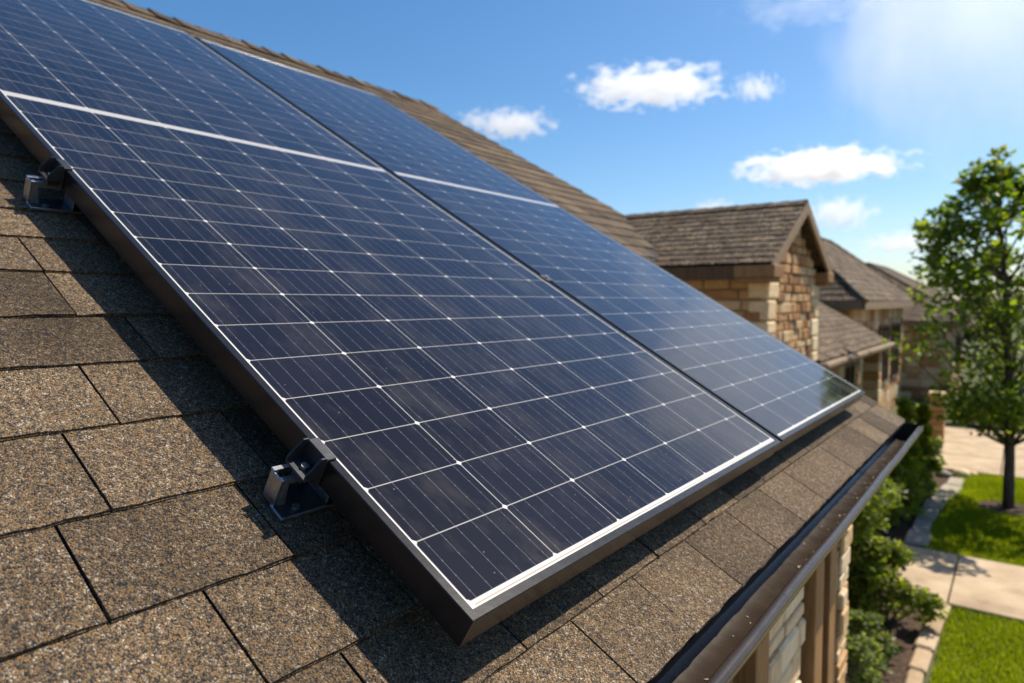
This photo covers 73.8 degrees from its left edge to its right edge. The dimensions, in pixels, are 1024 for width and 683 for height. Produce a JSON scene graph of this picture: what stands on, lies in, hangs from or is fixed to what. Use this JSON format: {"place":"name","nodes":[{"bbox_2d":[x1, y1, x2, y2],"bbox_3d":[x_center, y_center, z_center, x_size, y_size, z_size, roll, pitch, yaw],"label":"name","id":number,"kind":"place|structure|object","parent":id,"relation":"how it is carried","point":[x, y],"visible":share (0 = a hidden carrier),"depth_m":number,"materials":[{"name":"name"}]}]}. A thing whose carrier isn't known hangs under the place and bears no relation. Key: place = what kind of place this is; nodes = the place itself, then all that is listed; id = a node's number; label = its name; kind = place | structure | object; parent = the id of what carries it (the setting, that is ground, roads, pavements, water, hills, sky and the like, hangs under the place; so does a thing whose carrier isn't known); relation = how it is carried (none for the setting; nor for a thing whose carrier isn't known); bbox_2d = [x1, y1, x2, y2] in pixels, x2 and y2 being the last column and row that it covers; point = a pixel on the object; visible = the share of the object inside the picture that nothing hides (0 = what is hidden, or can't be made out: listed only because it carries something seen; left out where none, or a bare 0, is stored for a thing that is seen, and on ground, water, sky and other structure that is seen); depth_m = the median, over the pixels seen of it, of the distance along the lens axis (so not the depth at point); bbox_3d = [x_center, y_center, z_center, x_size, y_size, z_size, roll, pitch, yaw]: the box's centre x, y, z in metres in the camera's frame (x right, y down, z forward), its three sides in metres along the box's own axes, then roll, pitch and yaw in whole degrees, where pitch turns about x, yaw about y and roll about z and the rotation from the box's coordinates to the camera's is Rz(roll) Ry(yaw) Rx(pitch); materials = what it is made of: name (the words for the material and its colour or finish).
{"place":"outdoors","nodes":[
{"label":"outdoors","id":0,"kind":"place"},
{"bbox_2d":[120,0,1023,299],"label":"sky","id":1,"kind":"structure","parent":0,"point":[867,112],"materials":[{"name":"blue"}]},
{"bbox_2d":[816,237,920,409],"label":"hip roof house","id":2,"kind":"structure","parent":0,"point":[856,278],"depth_m":18.23,"materials":[{"name":"brown"}]},
{"bbox_2d":[858,328,872,389],"bbox_3d":[8.491,0.494,16.430,0.075,1.610,1.510,2,4,37],"label":"window","id":3,"kind":"structure","parent":2,"relation":"in","point":[861,361],"depth_m":16.07,"materials":[{"name":"black glass"}]},
{"bbox_2d":[878,325,889,384],"bbox_3d":[10.166,0.364,18.670,0.075,1.610,1.510,2,4,37],"label":"window","id":4,"kind":"structure","parent":2,"relation":"in","point":[884,330],"depth_m":18.80,"materials":[{"name":"black glass"}]},
{"bbox_2d":[890,323,900,378],"bbox_3d":[11.482,0.261,20.430,0.075,1.610,1.310,2,4,37],"label":"window","id":5,"kind":"structure","parent":2,"relation":"in","point":[894,370],"depth_m":20.34,"materials":[{"name":"black glass"}]},
{"bbox_2d":[819,262,957,303],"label":"hip roof house","id":6,"kind":"structure","parent":0,"point":[901,280],"depth_m":36.41,"materials":[{"name":"brown"}]},
{"bbox_2d":[875,294,976,399],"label":"stone garage","id":7,"kind":"structure","parent":0,"point":[917,379],"depth_m":22.46,"materials":[{"name":"brown stone"}]},
{"bbox_2d":[955,334,961,368],"bbox_3d":[15.276,0.341,23.348,0.075,1.110,1.710,2,4,37],"label":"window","id":8,"kind":"structure","parent":7,"relation":"in","point":[957,343],"depth_m":23.16,"materials":[{"name":"brown glass"}]},
{"bbox_2d":[882,304,1023,682],"bbox_3d":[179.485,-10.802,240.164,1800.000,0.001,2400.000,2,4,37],"label":"ground","id":9,"kind":"structure","parent":0,"point":[934,658],"depth_m":21.69,"materials":[{"name":"green plant"}]},
{"bbox_2d":[0,0,923,682],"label":"stone house","id":10,"kind":"structure","parent":9,"relation":"on","point":[146,536],"depth_m":0.96,"materials":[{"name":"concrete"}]},
{"bbox_2d":[23,157,83,213],"bbox_3d":[-0.903,-0.320,1.402,0.055,0.098,0.153,38,24,29],"label":"mounting bracket","id":11,"kind":"object","parent":10,"relation":"attached to","point":[52,170],"visible":0.8,"depth_m":1.36,"materials":[{"name":"black metal"}]},
{"bbox_2d":[262,438,336,521],"bbox_3d":[-0.258,0.179,0.956,0.055,0.098,0.153,38,24,29],"label":"mounting bracket","id":12,"kind":"object","parent":10,"relation":"attached to","point":[307,459],"visible":0.86,"depth_m":0.91,"materials":[{"name":"black metal"}]},
{"bbox_2d":[0,0,780,646],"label":"solar panel","id":13,"kind":"object","parent":12,"relation":"attached to","point":[498,432],"visible":1,"depth_m":1.40,"materials":[{"name":"glass"}]},
{"bbox_2d":[195,36,864,451],"bbox_3d":[-0.088,-0.629,3.015,3.253,0.041,1.163,38,24,29],"label":"solar panel","id":14,"kind":"object","parent":10,"relation":"attached to","point":[781,392],"visible":0.91,"depth_m":2.65,"materials":[{"name":"glass"}]},
{"bbox_2d":[539,275,553,281],"bbox_3d":[0.099,-0.182,2.162,0.036,0.058,0.038,38,24,29],"label":"seam clamp","id":15,"kind":"object","parent":10,"relation":"attached to","point":[546,278],"visible":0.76,"depth_m":2.15,"materials":[{"name":"silver metal"}]},
{"bbox_2d":[624,199,894,404],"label":"gable house","id":16,"kind":"structure","parent":9,"relation":"on","point":[766,267],"depth_m":8.06,"materials":[{"name":"brown stone"}]},
{"bbox_2d":[843,361,854,384],"bbox_3d":[6.278,1.008,12.771,0.075,1.210,0.960,2,4,37],"label":"window","id":17,"kind":"structure","parent":16,"relation":"in","point":[849,369],"depth_m":12.81,"materials":[{"name":"black glass"}]},
{"bbox_2d":[845,472,951,682],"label":"garden bed","id":18,"kind":"object","parent":9,"relation":"on","point":[904,632],"depth_m":6.60,"materials":[{"name":"brown soil"}]},
{"bbox_2d":[848,672,880,682],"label":"plant","id":19,"kind":"object","parent":18,"relation":"on","point":[856,679],"visible":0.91,"depth_m":5.32,"materials":[{"name":"green plant"}]},
{"bbox_2d":[845,630,884,682],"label":"plant","id":20,"kind":"object","parent":18,"relation":"on","point":[862,647],"visible":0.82,"depth_m":5.46,"materials":[{"name":"green plant"}]},
{"bbox_2d":[846,608,901,677],"bbox_3d":[3.084,2.613,6.003,0.562,0.514,0.516,2,4,37],"label":"plant","id":21,"kind":"object","parent":18,"relation":"on","point":[867,623],"visible":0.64,"depth_m":5.96,"materials":[{"name":"green plant"}]},
{"bbox_2d":[848,476,907,603],"bbox_3d":[3.304,2.052,6.956,1.259,1.542,1.096,2,4,37],"label":"leafy shrub","id":22,"kind":"object","parent":18,"relation":"on","point":[862,537],"visible":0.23,"depth_m":6.61,"materials":[{"name":"green plant"}]},
{"bbox_2d":[866,460,927,527],"bbox_3d":[5.340,2.084,9.762,1.027,1.117,1.105,-1,3,-17],"label":"leafy shrub","id":23,"kind":"object","parent":18,"relation":"on","point":[900,477],"visible":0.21,"depth_m":9.49,"materials":[{"name":"green plant"}]},
{"bbox_2d":[846,535,948,628],"bbox_3d":[3.643,2.372,6.709,0.868,0.966,0.935,-1,4,-23],"label":"leafy shrub","id":24,"kind":"object","parent":18,"relation":"on","point":[924,601],"visible":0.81,"depth_m":6.57,"materials":[{"name":"green plant"}]},
{"bbox_2d":[871,395,926,517],"bbox_3d":[5.763,1.703,10.147,0.723,1.850,0.681,-1,3,-9],"label":"upright conifer","id":25,"kind":"object","parent":18,"relation":"on","point":[905,410],"visible":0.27,"depth_m":10.02,"materials":[{"name":"green plant"}]},
{"bbox_2d":[903,529,931,547],"bbox_3d":[5.438,2.640,9.132,0.301,0.066,0.614,3,4,37],"label":"border stone","id":26,"kind":"object","parent":18,"relation":"on","point":[915,538],"visible":0.9,"depth_m":9.04,"materials":[{"name":"grey stone"}]},
{"bbox_2d":[906,456,933,504],"bbox_3d":[6.134,2.122,10.832,0.982,1.001,0.881,0,3,-6],"label":"leafy shrub","id":27,"kind":"object","parent":18,"relation":"on","point":[924,470],"visible":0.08,"depth_m":10.56,"materials":[{"name":"green plant"}]},
{"bbox_2d":[911,518,931,531],"bbox_3d":[5.790,2.612,9.636,0.221,0.063,0.576,2,4,36],"label":"border stone","id":28,"kind":"object","parent":18,"relation":"on","point":[921,524],"visible":0.74,"depth_m":9.62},
{"bbox_2d":[915,507,938,520],"bbox_3d":[6.171,2.582,10.130,0.250,0.065,0.626,3,4,37],"label":"border stone","id":29,"kind":"object","parent":18,"relation":"on","point":[931,514],"visible":0.76,"depth_m":10.06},
{"bbox_2d":[910,402,943,495],"bbox_3d":[6.727,1.775,11.223,0.660,1.564,0.640,-2,4,-37],"label":"upright conifer","id":30,"kind":"object","parent":18,"relation":"on","point":[923,411],"visible":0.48,"depth_m":11.09,"materials":[{"name":"green plant"}]},
{"bbox_2d":[914,423,947,464],"bbox_3d":[7.125,1.965,12.079,1.092,1.088,1.141,2,4,37],"label":"leafy shrub","id":31,"kind":"object","parent":18,"relation":"on","point":[940,444],"visible":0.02,"depth_m":11.94,"materials":[{"name":"green plant"}]},
{"bbox_2d":[921,499,946,510],"bbox_3d":[6.567,2.557,10.614,0.278,0.058,0.577,3,4,39],"label":"border stone","id":32,"kind":"object","parent":18,"relation":"on","point":[931,504],"visible":0.78,"depth_m":10.58,"materials":[{"name":"grey stone"}]},
{"bbox_2d":[930,491,953,501],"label":"border stone","id":33,"kind":"object","parent":18,"relation":"on","point":[938,496],"visible":0.72,"depth_m":11.01,"materials":[{"name":"grey stone"}]},
{"bbox_2d":[935,470,951,476],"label":"boulder","id":34,"kind":"object","parent":18,"relation":"on","point":[944,473],"visible":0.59,"depth_m":12.40,"materials":[{"name":"grey stone"}]},
{"bbox_2d":[937,484,962,495],"bbox_3d":[7.382,2.503,11.501,0.284,0.063,0.579,3,5,43],"label":"border stone","id":35,"kind":"object","parent":18,"relation":"on","point":[943,487],"visible":0.8,"depth_m":11.47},
{"bbox_2d":[946,477,963,485],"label":"border stone","id":36,"kind":"object","parent":18,"relation":"on","point":[952,481],"visible":0.78,"depth_m":11.91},
{"bbox_2d":[904,669,923,682],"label":"edging stone","id":37,"kind":"object","parent":9,"relation":"on","point":[914,676],"visible":1,"depth_m":5.71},
{"bbox_2d":[908,647,932,675],"bbox_3d":[3.597,2.820,6.006,0.139,0.069,0.426,3,4,38],"label":"edging stone","id":38,"kind":"object","parent":9,"relation":"on","point":[920,660],"visible":0.9,"depth_m":5.96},
{"bbox_2d":[914,631,938,653],"bbox_3d":[3.849,2.797,6.330,0.167,0.078,0.349,3,4,38],"label":"edging stone","id":39,"kind":"object","parent":9,"relation":"on","point":[925,640],"visible":0.84,"depth_m":6.28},
{"bbox_2d":[921,615,944,637],"bbox_3d":[4.104,2.776,6.644,0.150,0.084,0.416,3,4,39],"label":"edging stone","id":40,"kind":"object","parent":9,"relation":"on","point":[934,627],"visible":0.5,"depth_m":6.55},
{"bbox_2d":[934,604,950,620],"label":"edging stone","id":41,"kind":"object","parent":9,"relation":"on","point":[947,608],"visible":0.36,"depth_m":6.92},
{"bbox_2d":[876,545,1023,622],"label":"walkway","id":42,"kind":"structure","parent":9,"relation":"on","point":[989,587],"depth_m":7.69,"materials":[{"name":"beige concrete"}]},
{"bbox_2d":[942,259,1023,357],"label":"background tree","id":43,"kind":"object","parent":9,"relation":"on","point":[967,335],"visible":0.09,"depth_m":37.62,"materials":[{"name":"green plant"}]},
{"bbox_2d":[947,393,1022,427],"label":"clipped hedge","id":44,"kind":"object","parent":9,"relation":"on","point":[979,412],"visible":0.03,"depth_m":17.55,"materials":[{"name":"green plant"}]},
{"bbox_2d":[920,478,1023,565],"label":"lawn","id":45,"kind":"structure","parent":0,"point":[978,532],"depth_m":9.29,"materials":[{"name":"plant"}]},
{"bbox_2d":[951,468,969,476],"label":"boulder","id":46,"kind":"object","parent":45,"relation":"on","point":[957,472],"visible":0.73,"depth_m":12.37,"materials":[{"name":"beige stone"}]},
{"bbox_2d":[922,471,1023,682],"bbox_3d":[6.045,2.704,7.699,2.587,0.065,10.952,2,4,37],"label":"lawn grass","id":47,"kind":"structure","parent":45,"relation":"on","point":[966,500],"depth_m":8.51,"materials":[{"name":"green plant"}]},
{"bbox_2d":[978,501,1023,516],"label":"mulch ring","id":48,"kind":"object","parent":45,"relation":"on","point":[996,506],"visible":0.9,"depth_m":10.50,"materials":[{"name":"brown soil"}]},
{"bbox_2d":[881,143,1023,508],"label":"shade tree","id":49,"kind":"object","parent":48,"relation":"on","point":[994,255],"visible":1,"depth_m":10.35,"materials":[{"name":"green plant"}]},
{"bbox_2d":[926,426,1023,478],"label":"driveway","id":50,"kind":"structure","parent":0,"point":[963,449],"depth_m":14.18,"materials":[{"name":"beige concrete"}]},
{"bbox_2d":[928,391,945,443],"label":"stone pillar","id":51,"kind":"structure","parent":50,"relation":"on","point":[939,427],"depth_m":15.05,"materials":[{"name":"stone"}]}
]}

